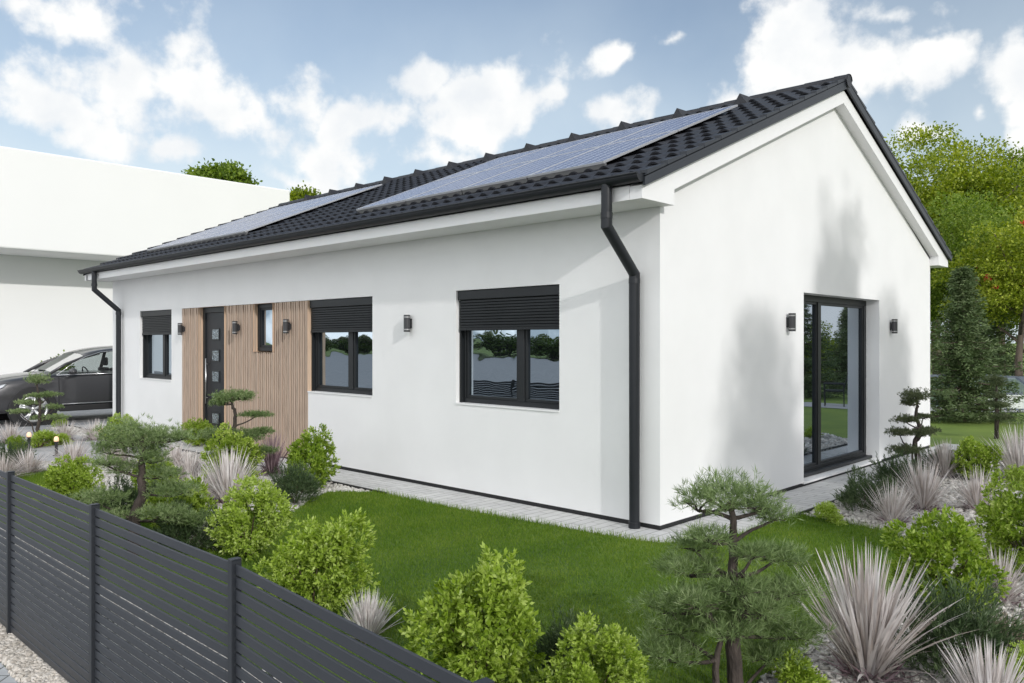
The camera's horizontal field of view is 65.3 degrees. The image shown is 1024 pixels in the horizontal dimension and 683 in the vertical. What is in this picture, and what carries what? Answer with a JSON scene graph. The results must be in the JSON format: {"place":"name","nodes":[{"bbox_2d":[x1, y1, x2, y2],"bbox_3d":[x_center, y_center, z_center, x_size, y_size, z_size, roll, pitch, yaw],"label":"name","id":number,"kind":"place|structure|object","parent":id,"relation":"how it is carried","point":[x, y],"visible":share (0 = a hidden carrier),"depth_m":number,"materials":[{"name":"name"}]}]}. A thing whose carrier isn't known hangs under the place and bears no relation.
{"place":"outdoors","nodes":[
{"label":"outdoors","id":0,"kind":"place"},
{"bbox_2d":[0,662,20,682],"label":"pavement","id":1,"kind":"structure","parent":0,"point":[5,677],"depth_m":4.30,"materials":[{"name":"grey concrete"}]},
{"bbox_2d":[0,420,30,443],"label":"spiky grass","id":2,"kind":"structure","parent":0,"point":[8,432],"depth_m":14.11,"materials":[{"name":"beige plant"}]},
{"bbox_2d":[0,623,68,682],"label":"fence gravel","id":3,"kind":"structure","parent":0,"point":[21,661],"depth_m":4.42,"materials":[{"name":"beige gravel"}]},
{"bbox_2d":[0,409,112,430],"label":"driveway","id":4,"kind":"structure","parent":0,"point":[81,416],"depth_m":18.70,"materials":[{"name":"grey concrete"}]},
{"bbox_2d":[0,346,112,426],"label":"parked car","id":5,"kind":"object","parent":4,"relation":"on","point":[82,389],"visible":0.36,"depth_m":17.66,"materials":[{"name":"grey paint"}]},
{"bbox_2d":[51,413,66,426],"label":"leafy shrub","id":6,"kind":"object","parent":4,"relation":"on","point":[59,421],"visible":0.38,"depth_m":16.75,"materials":[{"name":"green plant"}]},
{"bbox_2d":[43,421,82,440],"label":"spiky grass","id":7,"kind":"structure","parent":0,"point":[64,428],"depth_m":14.38,"materials":[{"name":"beige plant"}]},
{"bbox_2d":[0,428,180,460],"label":"path","id":8,"kind":"structure","parent":0,"point":[43,450],"depth_m":13.42,"materials":[{"name":"grey gravel"}]},
{"bbox_2d":[7,434,26,449],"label":"leafy shrub","id":9,"kind":"object","parent":8,"relation":"on","point":[17,441],"visible":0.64,"depth_m":13.10,"materials":[{"name":"green plant"}]},
{"bbox_2d":[26,432,31,450],"bbox_3d":[-7.959,1.646,13.170,0.100,0.308,0.098,0,0,44],"label":"bollard light","id":10,"kind":"object","parent":8,"relation":"on","point":[29,435],"visible":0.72,"depth_m":13.15,"materials":[{"name":"grey"}]},
{"bbox_2d":[5,371,71,433],"bbox_3d":[-8.334,1.173,14.079,1.107,1.336,0.469,0,0,0],"label":"bonsai pine","id":11,"kind":"object","parent":8,"relation":"on","point":[36,378],"visible":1,"depth_m":14.03,"materials":[{"name":"green plant"}]},
{"bbox_2d":[26,429,61,447],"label":"leafy shrub","id":12,"kind":"object","parent":8,"relation":"on","point":[41,438],"visible":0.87,"depth_m":13.57,"materials":[{"name":"green plant"}]},
{"bbox_2d":[53,436,59,455],"bbox_3d":[-7.173,1.646,12.580,0.100,0.308,0.098,0,0,44],"label":"bollard light","id":13,"kind":"object","parent":8,"relation":"on","point":[56,439],"visible":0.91,"depth_m":12.56,"materials":[{"name":"grey"}]},
{"bbox_2d":[49,433,73,445],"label":"leafy shrub","id":14,"kind":"object","parent":8,"relation":"on","point":[63,436],"visible":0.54,"depth_m":13.93,"materials":[{"name":"green plant"}]},
{"bbox_2d":[73,417,110,440],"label":"spiky grass","id":15,"kind":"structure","parent":0,"point":[91,436],"depth_m":14.59,"materials":[{"name":"beige plant"}]},
{"bbox_2d":[74,423,685,542],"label":"paving","id":16,"kind":"structure","parent":0,"point":[433,494],"depth_m":8.87,"materials":[{"name":"grey concrete"}]},
{"bbox_2d":[180,417,213,445],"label":"leafy shrub","id":17,"kind":"object","parent":16,"relation":"on","point":[202,424],"visible":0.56,"depth_m":13.69,"materials":[{"name":"green plant"}]},
{"bbox_2d":[0,426,852,682],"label":"garden gravel","id":18,"kind":"structure","parent":0,"point":[329,486],"depth_m":7.03,"materials":[{"name":"grey gravel"}]},
{"bbox_2d":[46,439,94,464],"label":"spiky grass","id":19,"kind":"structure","parent":18,"relation":"on","point":[77,451],"depth_m":11.58,"materials":[{"name":"beige plant"}]},
{"bbox_2d":[95,437,136,464],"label":"spiky grass","id":20,"kind":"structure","parent":18,"relation":"on","point":[117,452],"depth_m":11.61,"materials":[{"name":"beige plant"}]},
{"bbox_2d":[104,412,138,437],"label":"leafy shrub","id":21,"kind":"object","parent":18,"relation":"on","point":[113,417],"visible":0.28,"depth_m":14.04,"materials":[{"name":"green plant"}]},
{"bbox_2d":[130,457,179,494],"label":"leafy shrub","id":22,"kind":"object","parent":18,"relation":"on","point":[135,478],"visible":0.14,"depth_m":8.90,"materials":[{"name":"green plant"}]},
{"bbox_2d":[157,440,197,463],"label":"spiky grass","id":23,"kind":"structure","parent":18,"relation":"on","point":[176,452],"depth_m":11.58,"materials":[{"name":"beige plant"}]},
{"bbox_2d":[171,450,208,480],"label":"spiky grass","id":24,"kind":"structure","parent":18,"relation":"on","point":[188,463],"depth_m":10.35,"materials":[{"name":"grey plant"}]},
{"bbox_2d":[176,468,217,502],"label":"spiky grass","id":25,"kind":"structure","parent":18,"relation":"on","point":[209,490],"depth_m":8.89,"materials":[{"name":"grey plant"}]},
{"bbox_2d":[189,445,262,504],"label":"spiky grass","id":26,"kind":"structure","parent":18,"relation":"on","point":[227,472],"depth_m":8.77,"materials":[{"name":"grey plant"}]},
{"bbox_2d":[66,425,386,493],"bbox_3d":[-5.483,1.795,13.208,11.100,0.050,0.020,0,0,44],"label":"edging strip","id":27,"kind":"object","parent":18,"relation":"on","point":[354,486],"visible":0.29,"depth_m":10.00,"materials":[{"name":"black"}]},
{"bbox_2d":[199,420,265,483],"bbox_3d":[-3.453,1.404,9.941,0.828,0.836,0.758,0,0,-22],"label":"leafy shrub","id":28,"kind":"object","parent":18,"relation":"on","point":[228,441],"visible":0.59,"depth_m":9.89,"materials":[{"name":"green plant"}]},
{"bbox_2d":[188,386,280,461],"bbox_3d":[-3.526,1.193,10.147,1.127,1.268,0.680,0,0,0],"label":"bonsai pine","id":29,"kind":"object","parent":18,"relation":"on","point":[223,398],"visible":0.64,"depth_m":10.17,"materials":[{"name":"green plant"}]},
{"bbox_2d":[254,431,292,475],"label":"spiky grass","id":30,"kind":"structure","parent":18,"relation":"on","point":[271,460],"depth_m":10.75,"materials":[{"name":"purple plant"}]},
{"bbox_2d":[266,459,323,504],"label":"needle shrub","id":31,"kind":"object","parent":18,"relation":"on","point":[303,479],"visible":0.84,"depth_m":8.80,"materials":[{"name":"green plant"}]},
{"bbox_2d":[284,423,340,488],"bbox_3d":[-2.499,1.404,9.796,0.758,0.836,0.828,0,0,27],"label":"leafy shrub","id":32,"kind":"object","parent":18,"relation":"on","point":[317,457],"visible":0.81,"depth_m":9.73,"materials":[{"name":"green plant"}]},
{"bbox_2d":[0,466,900,682],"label":"lawn","id":33,"kind":"structure","parent":0,"point":[663,680],"depth_m":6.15,"materials":[{"name":"green plant"}]},
{"bbox_2d":[0,451,32,478],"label":"spiky grass","id":34,"kind":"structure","parent":33,"relation":"on","point":[7,466],"depth_m":10.43,"materials":[{"name":"grey plant"}]},
{"bbox_2d":[0,438,40,469],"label":"needle shrub","id":35,"kind":"object","parent":33,"relation":"on","point":[10,450],"visible":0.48,"depth_m":11.08,"materials":[{"name":"green plant"}]},
{"bbox_2d":[6,446,55,474],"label":"spiky grass","id":36,"kind":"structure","parent":33,"relation":"on","point":[29,457],"depth_m":10.84,"materials":[{"name":"grey plant"}]},
{"bbox_2d":[33,453,105,502],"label":"leafy shrub","id":37,"kind":"object","parent":33,"relation":"on","point":[68,472],"visible":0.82,"depth_m":8.76,"materials":[{"name":"green plant"}]},
{"bbox_2d":[100,475,161,519],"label":"needle shrub","id":38,"kind":"object","parent":33,"relation":"on","point":[125,487],"visible":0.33,"depth_m":7.97,"materials":[{"name":"green plant"}]},
{"bbox_2d":[66,413,212,554],"bbox_3d":[-3.121,1.211,6.713,1.252,1.259,0.652,0,0,0],"label":"bonsai pine","id":39,"kind":"object","parent":33,"relation":"on","point":[147,446],"visible":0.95,"depth_m":6.66,"materials":[{"name":"green plant"}]},
{"bbox_2d":[132,474,217,532],"bbox_3d":[-3.108,1.518,7.400,0.741,0.600,0.549,0,0,-4],"label":"leafy shrub","id":40,"kind":"object","parent":33,"relation":"on","point":[198,503],"visible":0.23,"depth_m":7.33,"materials":[{"name":"green plant"}]},
{"bbox_2d":[146,497,220,555],"bbox_3d":[-2.820,1.577,6.922,0.695,0.492,0.765,0,0,-14],"label":"needle shrub","id":41,"kind":"object","parent":33,"relation":"on","point":[171,530],"visible":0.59,"depth_m":6.76,"materials":[{"name":"green plant"}]},
{"bbox_2d":[189,520,222,548],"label":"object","id":42,"kind":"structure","parent":33,"relation":"on","point":[204,538],"depth_m":6.97,"materials":[{"name":"green plant"}]},
{"bbox_2d":[203,473,297,560],"bbox_3d":[-2.182,1.456,6.684,0.775,0.730,0.663,0,0,35],"label":"leafy shrub","id":43,"kind":"object","parent":33,"relation":"on","point":[236,522],"visible":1,"depth_m":6.61,"materials":[{"name":"green plant"}]},
{"bbox_2d":[252,507,380,615],"bbox_3d":[-1.326,1.472,5.346,0.861,0.697,0.638,0,0,-33],"label":"leafy shrub","id":44,"kind":"object","parent":33,"relation":"on","point":[325,549],"visible":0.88,"depth_m":5.26,"materials":[{"name":"green plant"}]},
{"bbox_2d":[341,587,403,643],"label":"spiky grass","id":45,"kind":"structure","parent":33,"relation":"on","point":[366,616],"depth_m":4.77,"materials":[{"name":"grey plant"}]},
{"bbox_2d":[349,597,397,621],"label":"leafy shrub","id":46,"kind":"object","parent":33,"relation":"on","point":[390,613],"visible":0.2,"depth_m":5.01,"materials":[{"name":"green plant"}]},
{"bbox_2d":[398,541,548,682],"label":"leafy shrub","id":47,"kind":"object","parent":33,"relation":"on","point":[500,594],"visible":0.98,"depth_m":3.94,"materials":[{"name":"green plant"}]},
{"bbox_2d":[528,605,603,671],"bbox_3d":[0.295,1.634,4.353,0.517,0.365,0.474,0,0,-44],"label":"needle shrub","id":48,"kind":"object","parent":33,"relation":"on","point":[549,642],"visible":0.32,"depth_m":4.35,"materials":[{"name":"green plant"}]},
{"bbox_2d":[537,610,652,682],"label":"leafy shrub","id":49,"kind":"object","parent":33,"relation":"on","point":[569,667],"visible":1,"depth_m":3.75,"materials":[{"name":"green plant"}]},
{"bbox_2d":[373,488,905,674],"bbox_3d":[1.404,1.758,7.795,3.582,0.085,6.089,0,0,-30],"label":"lawn fringe","id":50,"kind":"object","parent":33,"relation":"on","point":[620,535],"visible":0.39,"depth_m":7.62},
{"bbox_2d":[623,465,837,682],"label":"bonsai pine","id":51,"kind":"object","parent":33,"relation":"on","point":[753,600],"visible":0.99,"depth_m":4.05,"materials":[{"name":"green plant"}]},
{"bbox_2d":[0,0,1023,342],"label":"sky","id":52,"kind":"structure","parent":0,"point":[324,94],"materials":[{"name":"blue"}]},
{"bbox_2d":[5,343,1023,666],"bbox_3d":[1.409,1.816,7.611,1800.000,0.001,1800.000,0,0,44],"label":"ground","id":53,"kind":"structure","parent":0,"point":[955,431],"depth_m":16.12,"materials":[{"name":"green plant"}]},
{"bbox_2d":[181,157,262,184],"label":"deciduous tree","id":54,"kind":"object","parent":53,"relation":"on","point":[229,171],"visible":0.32,"depth_m":45.18,"materials":[{"name":"green plant"}]},
{"bbox_2d":[287,180,320,200],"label":"deciduous tree","id":55,"kind":"object","parent":53,"relation":"on","point":[297,193],"visible":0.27,"depth_m":45.40,"materials":[{"name":"green plant"}]},
{"bbox_2d":[77,74,952,529],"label":"house","id":56,"kind":"structure","parent":53,"relation":"on","point":[625,322],"depth_m":9.76,"materials":[{"name":"paint"}]},
{"bbox_2d":[146,335,170,379],"bbox_3d":[-6.882,0.065,15.721,1.485,1.350,0.070,0,0,44],"label":"window","id":57,"kind":"structure","parent":56,"relation":"in","point":[158,347],"depth_m":15.86,"materials":[{"name":"black"}]},
{"bbox_2d":[203,307,223,441],"bbox_3d":[-5.192,0.598,14.041,0.946,2.405,0.124,0,0,44],"label":"front door","id":58,"kind":"structure","parent":56,"relation":"in","point":[213,317],"depth_m":14.12,"materials":[{"name":"metal"}]},
{"bbox_2d":[258,304,271,350],"bbox_3d":[-3.903,-0.223,12.818,0.579,0.753,0.070,0,0,44],"label":"window","id":59,"kind":"structure","parent":56,"relation":"in","point":[264,310],"depth_m":12.90,"materials":[{"name":"black"}]},
{"bbox_2d":[315,332,371,394],"bbox_3d":[-2.357,0.065,11.396,1.583,1.350,0.070,0,0,44],"label":"window","id":60,"kind":"structure","parent":56,"relation":"in","point":[343,360],"depth_m":11.45,"materials":[{"name":"black"}]},
{"bbox_2d":[464,329,558,409],"bbox_3d":[0.008,0.065,9.137,1.625,1.350,0.070,0,0,44],"label":"window","id":61,"kind":"structure","parent":56,"relation":"in","point":[520,368],"depth_m":9.14,"materials":[{"name":"black"}]},
{"bbox_2d":[804,295,871,477],"bbox_3d":[4.400,0.562,11.001,0.160,2.345,2.625,0,0,44],"label":"terrace door","id":62,"kind":"structure","parent":56,"relation":"in","point":[834,328],"depth_m":11.18,"materials":[{"name":"black"}]},
{"bbox_2d":[884,120,1023,374],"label":"deciduous tree","id":63,"kind":"object","parent":53,"relation":"on","point":[951,179],"visible":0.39,"depth_m":31.26,"materials":[{"name":"green plant"}]},
{"bbox_2d":[923,191,1010,337],"bbox_3d":[15.720,-1.729,29.930,6.022,7.283,5.068,0,0,44],"label":"deciduous tree","id":64,"kind":"object","parent":53,"relation":"on","point":[939,223],"visible":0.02,"depth_m":28.31,"materials":[{"name":"green plant"}]},
{"bbox_2d":[930,265,1023,424],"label":"spruce tree","id":65,"kind":"object","parent":53,"relation":"on","point":[963,395],"visible":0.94,"depth_m":17.97,"materials":[{"name":"green plant"}]},
{"bbox_2d":[930,206,1023,375],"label":"deciduous tree","id":66,"kind":"object","parent":53,"relation":"on","point":[1009,289],"visible":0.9,"depth_m":23.67,"materials":[{"name":"green plant"}]},
{"bbox_2d":[930,189,1023,350],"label":"deciduous tree","id":67,"kind":"object","parent":53,"relation":"on","point":[936,297],"visible":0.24,"depth_m":26.33,"materials":[{"name":"green plant"}]},
{"bbox_2d":[930,268,1023,375],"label":"spruce tree","id":68,"kind":"object","parent":53,"relation":"on","point":[1003,355],"visible":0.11,"depth_m":25.12,"materials":[{"name":"green plant"}]},
{"bbox_2d":[941,146,1023,374],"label":"deciduous tree","id":69,"kind":"object","parent":53,"relation":"on","point":[1020,157],"visible":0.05,"depth_m":32.82,"materials":[{"name":"green plant"}]},
{"bbox_2d":[984,373,1014,438],"bbox_3d":[9.037,1.198,14.852,0.466,1.255,0.981,0,0,20],"label":"bonsai pine","id":70,"kind":"object","parent":53,"relation":"on","point":[998,380],"visible":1,"depth_m":14.79,"materials":[{"name":"green plant"}]},
{"bbox_2d":[1006,181,1023,211],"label":"deciduous tree","id":71,"kind":"object","parent":53,"relation":"on","point":[1018,191],"depth_m":32.34,"materials":[{"name":"green plant"}]},
{"bbox_2d":[661,443,975,536],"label":"paving","id":72,"kind":"structure","parent":0,"point":[807,497],"depth_m":9.21,"materials":[{"name":"grey concrete"}]},
{"bbox_2d":[776,451,1023,682],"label":"gravel bed","id":73,"kind":"object","parent":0,"point":[930,679],"depth_m":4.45,"materials":[{"name":"grey gravel"}]},
{"bbox_2d":[771,648,829,682],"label":"leafy shrub","id":74,"kind":"object","parent":73,"relation":"on","point":[792,671],"visible":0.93,"depth_m":4.05,"materials":[{"name":"green plant"}]},
{"bbox_2d":[812,500,846,525],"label":"leafy shrub","id":75,"kind":"object","parent":73,"relation":"on","point":[830,511],"visible":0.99,"depth_m":7.90,"materials":[{"name":"green plant"}]},
{"bbox_2d":[830,465,900,514],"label":"needle shrub","id":76,"kind":"object","parent":73,"relation":"on","point":[845,496],"visible":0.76,"depth_m":8.39,"materials":[{"name":"green plant"}]},
{"bbox_2d":[792,544,978,682],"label":"spiky grass","id":77,"kind":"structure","parent":73,"relation":"on","point":[869,618],"depth_m":4.21,"materials":[{"name":"grey plant"}]},
{"bbox_2d":[852,478,926,526],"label":"spiky grass","id":78,"kind":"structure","parent":73,"relation":"on","point":[897,510],"depth_m":7.87,"materials":[{"name":"grey plant"}]},
{"bbox_2d":[796,445,987,515],"bbox_3d":[5.524,1.795,10.941,0.020,0.050,7.500,0,0,44],"label":"edging strip","id":79,"kind":"object","parent":73,"relation":"on","point":[808,510],"visible":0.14,"depth_m":8.47,"materials":[{"name":"black"}]},
{"bbox_2d":[863,448,930,488],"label":"needle shrub","id":80,"kind":"object","parent":73,"relation":"on","point":[882,470],"visible":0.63,"depth_m":9.78,"materials":[{"name":"green plant"}]},
{"bbox_2d":[883,386,940,469],"bbox_3d":[5.193,1.198,10.365,0.981,1.255,0.466,0,0,-28],"label":"bonsai pine","id":81,"kind":"object","parent":73,"relation":"on","point":[919,430],"visible":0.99,"depth_m":10.33,"materials":[{"name":"green plant"}]},
{"bbox_2d":[880,454,967,512],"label":"spiky grass","id":82,"kind":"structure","parent":73,"relation":"on","point":[923,482],"depth_m":8.43,"materials":[{"name":"grey plant"}]},
{"bbox_2d":[914,443,953,469],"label":"needle shrub","id":83,"kind":"object","parent":73,"relation":"on","point":[923,455],"visible":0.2,"depth_m":11.12,"materials":[{"name":"green plant"}]},
{"bbox_2d":[920,440,964,479],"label":"spiky grass","id":84,"kind":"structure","parent":73,"relation":"on","point":[946,456],"depth_m":10.47,"materials":[{"name":"grey plant"}]},
{"bbox_2d":[879,503,1012,614],"bbox_3d":[2.941,1.468,5.366,0.698,0.709,0.917,0,0,-3],"label":"leafy shrub","id":85,"kind":"object","parent":73,"relation":"on","point":[942,540],"visible":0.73,"depth_m":5.30,"materials":[{"name":"green plant"}]},
{"bbox_2d":[888,565,1023,679],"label":"needle shrub","id":86,"kind":"object","parent":73,"relation":"on","point":[979,619],"visible":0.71,"depth_m":4.30,"materials":[{"name":"green plant"}]},
{"bbox_2d":[924,637,1023,682],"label":"spiky grass","id":87,"kind":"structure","parent":73,"relation":"on","point":[991,673],"depth_m":3.73,"materials":[{"name":"beige plant"}]},
{"bbox_2d":[950,435,1004,480],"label":"leafy shrub","id":88,"kind":"object","parent":73,"relation":"on","point":[979,451],"visible":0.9,"depth_m":10.16,"materials":[{"name":"green plant"}]},
{"bbox_2d":[962,611,1023,660],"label":"needle shrub","id":89,"kind":"object","parent":73,"relation":"on","point":[1020,638],"visible":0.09,"depth_m":4.61,"materials":[{"name":"green plant"}]},
{"bbox_2d":[967,468,1023,576],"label":"leafy shrub","id":90,"kind":"object","parent":73,"relation":"on","point":[1003,534],"visible":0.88,"depth_m":6.17,"materials":[{"name":"green plant"}]},
{"bbox_2d":[977,422,1023,479],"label":"spiky grass","id":91,"kind":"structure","parent":73,"relation":"on","point":[1014,454],"depth_m":10.09,"materials":[{"name":"beige plant"}]},
{"bbox_2d":[981,543,1023,610],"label":"spiky grass","id":92,"kind":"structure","parent":73,"relation":"on","point":[1008,568],"depth_m":5.51,"materials":[{"name":"grey plant"}]},
{"bbox_2d":[995,640,1023,682],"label":"leafy shrub","id":93,"kind":"object","parent":73,"relation":"on","point":[1021,649],"visible":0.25,"depth_m":3.97,"materials":[{"name":"green plant"}]},
{"bbox_2d":[1000,463,1023,489],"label":"leafy shrub","id":94,"kind":"object","parent":73,"relation":"on","point":[1017,473],"visible":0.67,"depth_m":9.66,"materials":[{"name":"green plant"}]},
{"bbox_2d":[941,464,1011,510],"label":"spiky grass","id":95,"kind":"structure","parent":0,"point":[973,496],"depth_m":8.48,"materials":[{"name":"grey plant"}]},
{"bbox_2d":[930,405,1023,411],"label":"pool terrace","id":96,"kind":"structure","parent":0,"point":[931,409],"depth_m":20.80,"materials":[{"name":"grey stone"}]},
{"bbox_2d":[930,374,1023,409],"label":"pool enclosure","id":97,"kind":"object","parent":96,"relation":"on","point":[1020,380],"visible":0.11,"depth_m":21.48,"materials":[{"name":"grey"}]},
{"label":"yard","id":98,"kind":"structure","parent":0,"visible":0},
{"bbox_2d":[41,350,75,369],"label":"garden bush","id":99,"kind":"object","parent":98,"relation":"on","point":[69,367],"visible":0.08,"depth_m":23.94,"materials":[{"name":"green plant"}]},
{"bbox_2d":[0,146,289,374],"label":"neighbouring building","id":100,"kind":"structure","parent":98,"relation":"on","point":[63,219],"depth_m":27.07,"materials":[{"name":"white paint"}]},
{"label":"gravel strip","id":101,"kind":"structure","parent":0,"visible":0},
{"bbox_2d":[0,470,494,682],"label":"slatted fence","id":102,"kind":"object","parent":101,"relation":"on","point":[236,649],"visible":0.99,"depth_m":3.44,"materials":[{"name":"metal"}]}
]}

